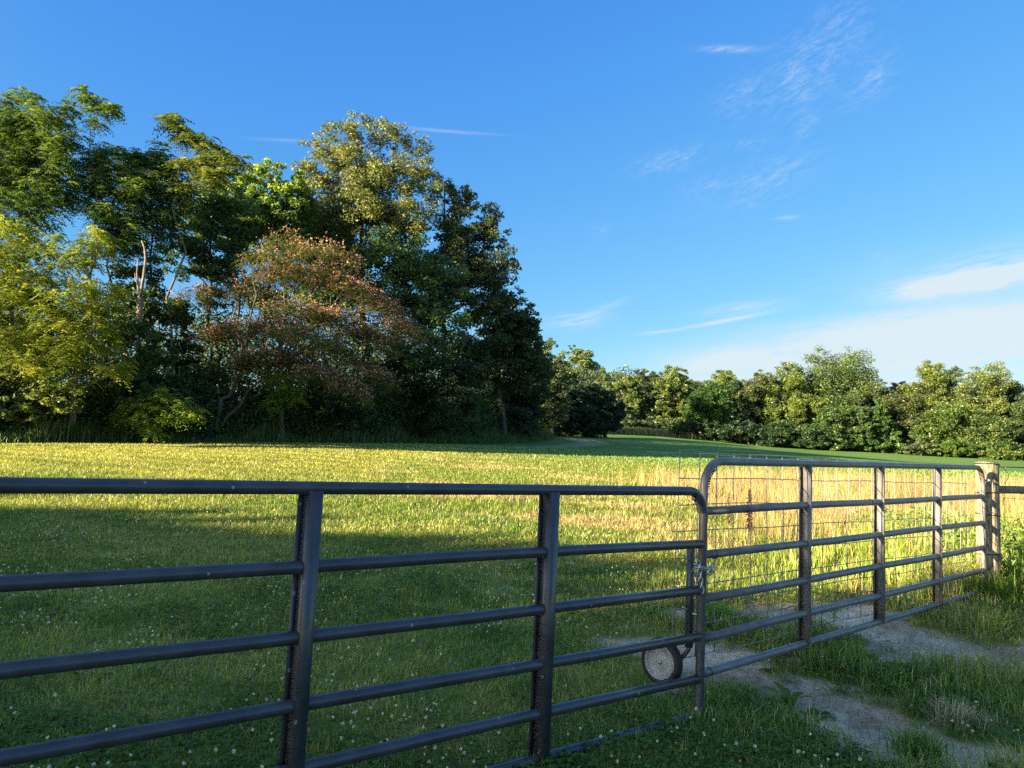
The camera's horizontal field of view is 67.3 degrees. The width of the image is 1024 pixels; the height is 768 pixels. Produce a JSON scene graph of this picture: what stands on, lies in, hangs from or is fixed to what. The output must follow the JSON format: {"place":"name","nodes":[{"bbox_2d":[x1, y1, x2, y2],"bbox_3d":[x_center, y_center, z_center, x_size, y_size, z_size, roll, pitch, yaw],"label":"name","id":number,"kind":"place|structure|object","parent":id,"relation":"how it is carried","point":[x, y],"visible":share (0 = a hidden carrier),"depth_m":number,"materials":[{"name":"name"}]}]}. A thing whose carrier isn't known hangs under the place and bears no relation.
{"place":"outdoors","nodes":[
{"label":"outdoors","id":0,"kind":"place"},
{"bbox_2d":[0,434,1023,767],"bbox_3d":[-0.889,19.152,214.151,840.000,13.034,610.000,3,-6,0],"label":"ground","id":1,"kind":"structure","parent":0,"point":[638,444],"depth_m":5.88,"materials":[{"name":"green plant"}]},
{"bbox_2d":[0,214,76,395],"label":"broadleaf tree","id":2,"kind":"object","parent":1,"relation":"on","point":[13,293],"visible":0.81,"depth_m":34.49,"materials":[{"name":"green plant"}]},
{"bbox_2d":[0,371,85,434],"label":"shrub","id":3,"kind":"object","parent":1,"relation":"on","point":[34,395],"visible":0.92,"depth_m":34.05,"materials":[{"name":"green plant"}]},
{"bbox_2d":[0,86,96,386],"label":"broadleaf tree","id":4,"kind":"object","parent":1,"relation":"on","point":[19,134],"visible":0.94,"depth_m":38.77,"materials":[{"name":"green plant"}]},
{"bbox_2d":[4,224,139,428],"bbox_3d":[-19.544,-2.163,34.876,5.875,10.068,3.907,3,-6,0],"label":"broadleaf tree","id":5,"kind":"object","parent":1,"relation":"on","point":[92,308],"visible":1,"depth_m":34.62,"materials":[{"name":"green plant"}]},
{"bbox_2d":[42,84,126,379],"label":"broadleaf tree","id":6,"kind":"object","parent":1,"relation":"on","point":[83,97],"visible":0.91,"depth_m":39.82,"materials":[{"name":"green plant"}]},
{"bbox_2d":[51,138,171,365],"bbox_3d":[-21.396,-4.992,40.049,6.931,16.030,4.380,3,-6,0],"label":"broadleaf tree","id":7,"kind":"object","parent":1,"relation":"on","point":[125,176],"visible":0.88,"depth_m":40.11,"materials":[{"name":"green plant"}]},
{"bbox_2d":[88,263,192,429],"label":"broadleaf tree","id":8,"kind":"object","parent":1,"relation":"on","point":[151,357],"visible":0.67,"depth_m":38.76,"materials":[{"name":"green plant"}]},
{"bbox_2d":[134,241,146,431],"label":"dead tree","id":9,"kind":"object","parent":1,"relation":"on","point":[139,307],"visible":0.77,"depth_m":38.64,"materials":[{"name":"grey wood"}]},
{"bbox_2d":[97,140,202,343],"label":"broadleaf tree","id":10,"kind":"object","parent":1,"relation":"on","point":[162,219],"visible":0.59,"depth_m":41.66,"materials":[{"name":"green plant"}]},
{"bbox_2d":[104,385,213,443],"bbox_3d":[-16.756,1.681,36.815,5.061,3.181,3.230,3,-6,0],"label":"shrub","id":11,"kind":"object","parent":1,"relation":"on","point":[142,412],"visible":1,"depth_m":36.17,"materials":[{"name":"green plant"}]},
{"bbox_2d":[164,297,206,391],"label":"broadleaf tree","id":12,"kind":"object","parent":1,"relation":"on","point":[183,348],"visible":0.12,"depth_m":43.14,"materials":[{"name":"green plant"}]},
{"bbox_2d":[149,112,258,371],"bbox_3d":[-16.754,-5.657,40.904,5.926,17.792,3.455,3,-6,0],"label":"broadleaf tree","id":13,"kind":"object","parent":1,"relation":"on","point":[203,163],"visible":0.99,"depth_m":41.11,"materials":[{"name":"green plant"}]},
{"bbox_2d":[153,179,270,381],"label":"broadleaf tree","id":14,"kind":"object","parent":1,"relation":"on","point":[208,229],"visible":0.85,"depth_m":45.26,"materials":[{"name":"green plant"}]},
{"bbox_2d":[0,252,484,394],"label":"woodland stems","id":15,"kind":"object","parent":1,"relation":"on","point":[222,342],"visible":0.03,"depth_m":48.58,"materials":[{"name":"brown plant"}]},
{"bbox_2d":[176,164,325,395],"bbox_3d":[-16.939,-5.185,48.718,9.453,17.513,4.274,3,-6,0],"label":"broadleaf tree","id":16,"kind":"object","parent":1,"relation":"on","point":[295,218],"visible":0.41,"depth_m":48.75,"materials":[{"name":"green plant"}]},
{"bbox_2d":[228,156,315,392],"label":"broadleaf tree","id":17,"kind":"object","parent":1,"relation":"on","point":[279,187],"visible":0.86,"depth_m":48.01,"materials":[{"name":"green plant"}]},
{"bbox_2d":[0,267,550,441],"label":"woodland undergrowth","id":18,"kind":"object","parent":1,"relation":"on","point":[97,408],"visible":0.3,"depth_m":43.33,"materials":[{"name":"green plant"}]},
{"bbox_2d":[0,410,558,444],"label":"verge grass","id":19,"kind":"structure","parent":1,"relation":"on","point":[67,434],"depth_m":41.44,"materials":[{"name":"green plant"}]},
{"bbox_2d":[256,371,310,440],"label":"broadleaf tree","id":20,"kind":"object","parent":1,"relation":"on","point":[281,394],"visible":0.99,"depth_m":40.93,"materials":[{"name":"green plant"}]},
{"bbox_2d":[165,225,433,436],"bbox_3d":[-11.225,-2.583,40.752,14.213,12.038,9.319,3,-6,0],"label":"flowering tree","id":21,"kind":"object","parent":1,"relation":"on","point":[289,330],"visible":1,"depth_m":40.95,"materials":[{"name":"green plant"}]},
{"bbox_2d":[247,378,372,436],"bbox_3d":[-12.301,1.623,44.882,8.657,3.908,3.234,3,-6,0],"label":"shrub","id":22,"kind":"object","parent":1,"relation":"on","point":[355,415],"visible":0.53,"depth_m":44.12,"materials":[{"name":"green plant"}]},
{"bbox_2d":[243,207,389,377],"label":"broadleaf tree","id":23,"kind":"object","parent":1,"relation":"on","point":[334,296],"visible":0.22,"depth_m":52.92,"materials":[{"name":"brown plant"}]},
{"bbox_2d":[288,110,447,385],"bbox_3d":[-9.951,-7.230,50.773,10.950,22.050,5.964,3,-6,0],"label":"broadleaf tree","id":24,"kind":"object","parent":1,"relation":"on","point":[359,202],"visible":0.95,"depth_m":50.83,"materials":[{"name":"green plant"}]},
{"bbox_2d":[349,225,474,427],"bbox_3d":[-6.631,-3.221,49.501,8.338,14.394,6.070,3,-6,0],"label":"broadleaf tree","id":25,"kind":"object","parent":1,"relation":"on","point":[403,267],"visible":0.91,"depth_m":48.92,"materials":[{"name":"green plant"}]},
{"bbox_2d":[368,353,494,438],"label":"broadleaf tree","id":26,"kind":"object","parent":1,"relation":"on","point":[461,394],"visible":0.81,"depth_m":49.48,"materials":[{"name":"green plant"}]},
{"bbox_2d":[420,177,528,407],"bbox_3d":[-2.856,-5.033,52.693,7.992,18.537,4.912,3,-6,0],"label":"broadleaf tree","id":27,"kind":"object","parent":1,"relation":"on","point":[486,272],"visible":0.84,"depth_m":52.46,"materials":[{"name":"green plant"}]},
{"bbox_2d":[435,301,555,435],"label":"broadleaf tree","id":28,"kind":"object","parent":1,"relation":"on","point":[505,345],"visible":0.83,"depth_m":60.40,"materials":[{"name":"green plant"}]},
{"bbox_2d":[0,441,1023,767],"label":"lawn grass","id":29,"kind":"structure","parent":1,"relation":"on","point":[986,613],"depth_m":6.45,"materials":[{"name":"green plant"}]},
{"bbox_2d":[0,472,1023,767],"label":"clover","id":30,"kind":"object","parent":29,"relation":"on","point":[230,761],"depth_m":4.02,"materials":[{"name":"green plant"}]},
{"bbox_2d":[482,359,553,437],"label":"broadleaf tree","id":31,"kind":"object","parent":1,"relation":"on","point":[522,413],"visible":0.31,"depth_m":65.52,"materials":[{"name":"green plant"}]},
{"bbox_2d":[535,538,570,545],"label":"grass tuft","id":32,"kind":"object","parent":1,"relation":"on","point":[562,543],"visible":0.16,"depth_m":9.58,"materials":[{"name":"green plant"}]},
{"bbox_2d":[540,372,571,434],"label":"broadleaf tree","id":33,"kind":"object","parent":1,"relation":"on","point":[562,379],"visible":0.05,"depth_m":88.90,"materials":[{"name":"green plant"}]},
{"bbox_2d":[539,338,574,435],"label":"broadleaf tree","id":34,"kind":"object","parent":1,"relation":"on","point":[558,396],"visible":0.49,"depth_m":83.87,"materials":[{"name":"green plant"}]},
{"bbox_2d":[555,378,585,435],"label":"broadleaf tree","id":35,"kind":"object","parent":1,"relation":"on","point":[574,381],"visible":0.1,"depth_m":94.89,"materials":[{"name":"green plant"}]},
{"bbox_2d":[555,399,599,435],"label":"broadleaf tree","id":36,"kind":"object","parent":1,"relation":"on","point":[582,418],"visible":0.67,"depth_m":93.31,"materials":[{"name":"green plant"}]},
{"bbox_2d":[559,345,601,394],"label":"broadleaf tree","id":37,"kind":"object","parent":1,"relation":"on","point":[577,358],"visible":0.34,"depth_m":116.73,"materials":[{"name":"green plant"}]},
{"bbox_2d":[569,376,615,437],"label":"broadleaf tree","id":38,"kind":"object","parent":1,"relation":"on","point":[592,390],"visible":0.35,"depth_m":97.20,"materials":[{"name":"green plant"}]},
{"bbox_2d":[595,366,615,397],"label":"broadleaf tree","id":39,"kind":"object","parent":1,"relation":"on","point":[603,379],"visible":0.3,"depth_m":141.64,"materials":[{"name":"green plant"}]},
{"bbox_2d":[586,390,626,436],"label":"broadleaf tree","id":40,"kind":"object","parent":1,"relation":"on","point":[618,411],"visible":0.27,"depth_m":98.73,"materials":[{"name":"green plant"}]},
{"bbox_2d":[612,373,641,422],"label":"broadleaf tree","id":41,"kind":"object","parent":1,"relation":"on","point":[628,386],"visible":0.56,"depth_m":136.58,"materials":[{"name":"green plant"}]},
{"bbox_2d":[556,426,711,440],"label":"pale verge grass","id":42,"kind":"structure","parent":1,"relation":"on","point":[632,430],"depth_m":125.62,"materials":[{"name":"green plant"}]},
{"bbox_2d":[616,416,657,428],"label":"shrub","id":43,"kind":"object","parent":1,"relation":"on","point":[633,422],"visible":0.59,"depth_m":130.83,"materials":[{"name":"green plant"}]},
{"bbox_2d":[627,368,661,426],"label":"broadleaf tree","id":44,"kind":"object","parent":1,"relation":"on","point":[644,411],"visible":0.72,"depth_m":138.56,"materials":[{"name":"green plant"}]},
{"bbox_2d":[642,377,671,421],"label":"broadleaf tree","id":45,"kind":"object","parent":1,"relation":"on","point":[660,414],"visible":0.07,"depth_m":147.50,"materials":[{"name":"green plant"}]},
{"bbox_2d":[664,688,680,694],"bbox_3d":[0.982,1.875,4.711,0.119,0.076,0.093,3,-6,0],"label":"stone","id":46,"kind":"object","parent":1,"relation":"on","point":[673,691],"visible":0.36,"depth_m":4.67,"materials":[{"name":"grey stone"}]},
{"bbox_2d":[653,365,694,427],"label":"broadleaf tree","id":47,"kind":"object","parent":1,"relation":"on","point":[674,413],"visible":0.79,"depth_m":136.97,"materials":[{"name":"green plant"}]},
{"bbox_2d":[355,454,1023,605],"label":"meadow grass","id":48,"kind":"structure","parent":1,"relation":"on","point":[469,503],"depth_m":14.87,"materials":[{"name":"yellow plant"}]},
{"bbox_2d":[668,417,723,436],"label":"shrub","id":49,"kind":"object","parent":1,"relation":"on","point":[696,428],"visible":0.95,"depth_m":128.25,"materials":[{"name":"green plant"}]},
{"bbox_2d":[683,379,737,440],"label":"broadleaf tree","id":50,"kind":"object","parent":1,"relation":"on","point":[710,404],"visible":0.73,"depth_m":129.97,"materials":[{"name":"green plant"}]},
{"bbox_2d":[694,599,745,627],"bbox_3d":[1.719,1.896,6.411,0.557,0.238,0.546,5,-6,-27],"label":"grass tuft","id":51,"kind":"object","parent":1,"relation":"on","point":[719,609],"visible":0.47,"depth_m":6.35,"materials":[{"name":"green plant"}]},
{"bbox_2d":[710,370,738,418],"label":"broadleaf tree","id":52,"kind":"object","parent":1,"relation":"on","point":[723,378],"visible":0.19,"depth_m":143.00,"materials":[{"name":"green plant"}]},
{"bbox_2d":[725,493,731,544],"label":"dock stalk","id":53,"kind":"object","parent":1,"relation":"on","point":[729,519],"visible":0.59,"depth_m":10.37,"materials":[{"name":"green plant"}]},
{"bbox_2d":[710,420,766,443],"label":"shrub","id":54,"kind":"object","parent":1,"relation":"on","point":[750,430],"visible":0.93,"depth_m":127.11,"materials":[{"name":"green plant"}]},
{"bbox_2d":[724,379,755,438],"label":"broadleaf tree","id":55,"kind":"object","parent":1,"relation":"on","point":[733,389],"visible":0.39,"depth_m":138.71,"materials":[{"name":"green plant"}]},
{"bbox_2d":[743,489,753,565],"bbox_3d":[2.793,1.695,9.095,0.112,0.904,0.137,8,-7,-41],"label":"dock stalk","id":56,"kind":"object","parent":1,"relation":"on","point":[748,520],"visible":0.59,"depth_m":9.09,"materials":[{"name":"brown plant"}]},
{"bbox_2d":[737,369,783,443],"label":"broadleaf tree","id":57,"kind":"object","parent":1,"relation":"on","point":[752,394],"visible":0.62,"depth_m":134.09,"materials":[{"name":"green plant"}]},
{"bbox_2d":[758,668,773,673],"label":"plantain weed","id":58,"kind":"object","parent":1,"relation":"on","point":[769,669],"visible":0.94,"depth_m":5.20,"materials":[{"name":"green plant"}]},
{"bbox_2d":[757,420,806,447],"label":"shrub","id":59,"kind":"object","parent":1,"relation":"on","point":[782,432],"visible":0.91,"depth_m":125.59,"materials":[{"name":"green plant"}]},
{"bbox_2d":[755,361,812,443],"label":"broadleaf tree","id":60,"kind":"object","parent":1,"relation":"on","point":[794,381],"visible":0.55,"depth_m":134.35,"materials":[{"name":"green plant"}]},
{"bbox_2d":[762,682,814,707],"bbox_3d":[1.604,1.852,4.543,0.296,0.112,0.374,3,-6,0],"label":"dock plant","id":61,"kind":"object","parent":1,"relation":"on","point":[787,692],"visible":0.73,"depth_m":4.55,"materials":[{"name":"green plant"}]},
{"bbox_2d":[567,365,1022,440],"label":"woodland","id":62,"kind":"object","parent":1,"relation":"on","point":[609,378],"visible":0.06,"depth_m":150.77,"materials":[{"name":"green plant"}]},
{"bbox_2d":[591,597,1023,767],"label":"dry clippings","id":63,"kind":"object","parent":1,"relation":"on","point":[834,684],"visible":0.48,"depth_m":5.18,"materials":[{"name":"beige plant"}]},
{"bbox_2d":[784,391,830,445],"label":"broadleaf tree","id":64,"kind":"object","parent":1,"relation":"on","point":[799,408],"visible":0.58,"depth_m":127.67,"materials":[{"name":"green plant"}]},
{"bbox_2d":[611,599,1017,765],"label":"soil crumbs","id":65,"kind":"object","parent":1,"relation":"on","point":[871,652],"visible":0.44,"depth_m":5.71,"materials":[{"name":"soil"}]},
{"bbox_2d":[791,423,849,450],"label":"shrub","id":66,"kind":"object","parent":1,"relation":"on","point":[812,433],"visible":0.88,"depth_m":124.00,"materials":[{"name":"green plant"}]},
{"bbox_2d":[619,418,1023,459],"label":"hedge undergrowth","id":67,"kind":"object","parent":1,"relation":"on","point":[658,425],"visible":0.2,"depth_m":127.87,"materials":[{"name":"green plant"}]},
{"bbox_2d":[805,401,860,450],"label":"broadleaf tree","id":68,"kind":"object","parent":1,"relation":"on","point":[836,417],"visible":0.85,"depth_m":124.80,"materials":[{"name":"green plant"}]},
{"bbox_2d":[801,650,864,679],"bbox_3d":[2.210,1.929,5.248,0.516,0.191,0.585,1,-6,19],"label":"grass tuft","id":69,"kind":"object","parent":1,"relation":"on","point":[834,670],"visible":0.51,"depth_m":5.23,"materials":[{"name":"green plant"}]},
{"bbox_2d":[801,345,886,447],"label":"broadleaf tree","id":70,"kind":"object","parent":1,"relation":"on","point":[821,383],"visible":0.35,"depth_m":135.78,"materials":[{"name":"green plant"}]},
{"bbox_2d":[848,407,878,451],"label":"conifer tree","id":71,"kind":"object","parent":1,"relation":"on","point":[860,438],"visible":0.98,"depth_m":124.22,"materials":[{"name":"green plant"}]},
{"bbox_2d":[844,374,890,432],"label":"broadleaf tree","id":72,"kind":"object","parent":1,"relation":"on","point":[875,391],"visible":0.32,"depth_m":132.64,"materials":[{"name":"green plant"}]},
{"bbox_2d":[853,398,905,452],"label":"conifer tree","id":73,"kind":"object","parent":1,"relation":"on","point":[879,419],"visible":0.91,"depth_m":124.91,"materials":[{"name":"green plant"}]},
{"bbox_2d":[886,381,910,438],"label":"broadleaf tree","id":74,"kind":"object","parent":1,"relation":"on","point":[894,385],"visible":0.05,"depth_m":142.34,"materials":[{"name":"green plant"}]},
{"bbox_2d":[880,391,930,441],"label":"broadleaf tree","id":75,"kind":"object","parent":1,"relation":"on","point":[905,410],"visible":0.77,"depth_m":127.58,"materials":[{"name":"green plant"}]},
{"bbox_2d":[874,654,944,685],"bbox_3d":[2.639,1.941,5.145,0.647,0.217,0.491,7,-7,-41],"label":"grass tuft","id":76,"kind":"object","parent":1,"relation":"on","point":[915,669],"visible":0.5,"depth_m":5.13,"materials":[{"name":"green plant"}]},
{"bbox_2d":[815,503,1023,603],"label":"weeds","id":77,"kind":"object","parent":1,"relation":"on","point":[1014,553],"visible":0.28,"depth_m":9.29,"materials":[{"name":"green plant"}]},
{"bbox_2d":[901,437,941,455],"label":"shrub","id":78,"kind":"object","parent":1,"relation":"on","point":[923,446],"visible":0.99,"depth_m":121.23,"materials":[{"name":"green plant"}]},
{"bbox_2d":[877,717,967,767],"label":"grass tuft","id":79,"kind":"object","parent":1,"relation":"on","point":[926,742],"visible":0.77,"depth_m":3.90,"materials":[{"name":"green plant"}]},
{"bbox_2d":[891,359,956,442],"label":"broadleaf tree","id":80,"kind":"object","parent":1,"relation":"on","point":[932,382],"visible":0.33,"depth_m":133.75,"materials":[{"name":"green plant"}]},
{"bbox_2d":[907,398,970,455],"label":"broadleaf tree","id":81,"kind":"object","parent":1,"relation":"on","point":[943,420],"visible":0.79,"depth_m":124.31,"materials":[{"name":"green plant"}]},
{"bbox_2d":[933,366,967,403],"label":"broadleaf tree","id":82,"kind":"object","parent":1,"relation":"on","point":[952,373],"visible":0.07,"depth_m":142.49,"materials":[{"name":"green plant"}]},
{"bbox_2d":[933,439,978,457],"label":"shrub","id":83,"kind":"object","parent":1,"relation":"on","point":[968,449],"visible":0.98,"depth_m":120.53,"materials":[{"name":"green plant"}]},
{"bbox_2d":[910,693,1016,745],"bbox_3d":[2.523,1.926,4.394,0.770,0.326,0.759,4,-6,-9],"label":"grass tuft","id":84,"kind":"object","parent":1,"relation":"on","point":[963,712],"visible":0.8,"depth_m":4.35,"materials":[{"name":"green plant"}]},
{"bbox_2d":[942,361,1017,427],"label":"broadleaf tree","id":85,"kind":"object","parent":1,"relation":"on","point":[990,387],"visible":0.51,"depth_m":131.96,"materials":[{"name":"green plant"}]},
{"bbox_2d":[974,461,1001,584],"bbox_3d":[4.938,1.556,8.012,0.327,1.487,0.236,7,-7,-34],"label":"fence post","id":86,"kind":"object","parent":1,"relation":"on","point":[993,515],"visible":0.73,"depth_m":7.97,"materials":[{"name":"brown wood"}]},
{"bbox_2d":[672,450,986,677],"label":"farm gate","id":87,"kind":"structure","parent":86,"relation":"attached to","point":[806,543],"depth_m":5.69,"materials":[{"name":"metal"}]},
{"bbox_2d":[999,466,1023,541],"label":"wire fence","id":88,"kind":"object","parent":86,"relation":"attached to","point":[1004,496],"visible":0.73,"depth_m":8.25,"materials":[{"name":"grey metal"}]},
{"bbox_2d":[1000,486,1023,493],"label":"fence rail","id":89,"kind":"object","parent":86,"relation":"attached to","point":[1011,489],"visible":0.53,"depth_m":8.17,"materials":[{"name":"grey metal"}]},
{"bbox_2d":[955,408,1021,458],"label":"broadleaf tree","id":90,"kind":"object","parent":1,"relation":"on","point":[983,426],"visible":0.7,"depth_m":122.50,"materials":[{"name":"green plant"}]},
{"bbox_2d":[957,569,1023,604],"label":"grass tuft","id":91,"kind":"object","parent":1,"relation":"on","point":[989,586],"visible":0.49,"depth_m":7.66,"materials":[{"name":"green plant"}]},
{"bbox_2d":[976,441,1023,460],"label":"shrub","id":92,"kind":"object","parent":1,"relation":"on","point":[1002,450],"visible":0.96,"depth_m":118.43,"materials":[{"name":"green plant"}]},
{"bbox_2d":[999,380,1023,437],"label":"broadleaf tree","id":93,"kind":"object","parent":1,"relation":"on","point":[1011,393],"visible":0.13,"depth_m":138.06,"materials":[{"name":"green plant"}]},
{"bbox_2d":[1006,392,1023,448],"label":"broadleaf tree","id":94,"kind":"object","parent":1,"relation":"on","point":[1018,417],"visible":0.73,"depth_m":129.08,"materials":[{"name":"green plant"}]},
{"bbox_3d":[-2.881,0.789,1.295,0.216,1.621,0.214,3,-6,0],"label":"fence post","id":95,"kind":"object","parent":1,"relation":"on","visible":0},
{"bbox_2d":[0,477,707,767],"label":"farm gate","id":96,"kind":"structure","parent":95,"relation":"attached to","point":[662,658],"depth_m":3.05,"materials":[{"name":"metal"}]},
{"bbox_2d":[691,559,714,593],"bbox_3d":[1.108,1.106,4.488,0.141,0.193,0.332,1,-6,15],"label":"chain","id":97,"kind":"object","parent":96,"relation":"attached to","point":[698,567],"visible":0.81,"depth_m":4.36,"materials":[{"name":"metal"}]},
{"bbox_2d":[0,0,1023,404],"label":"sky","id":98,"kind":"structure","parent":0,"point":[700,187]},
{"bbox_2d":[608,463,1023,541],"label":"tall dry grass","id":99,"kind":"structure","parent":0,"point":[758,489],"depth_m":16.75,"materials":[{"name":"beige plant"}]},
{"bbox_2d":[807,707,835,721],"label":"dock plant","id":100,"kind":"object","parent":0,"point":[822,713],"visible":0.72,"depth_m":4.45,"materials":[{"name":"green plant"}]},
{"bbox_2d":[752,502,1023,608],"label":"tall green grass","id":101,"kind":"structure","parent":0,"point":[866,554],"depth_m":8.85,"materials":[{"name":"plant"}]}
]}

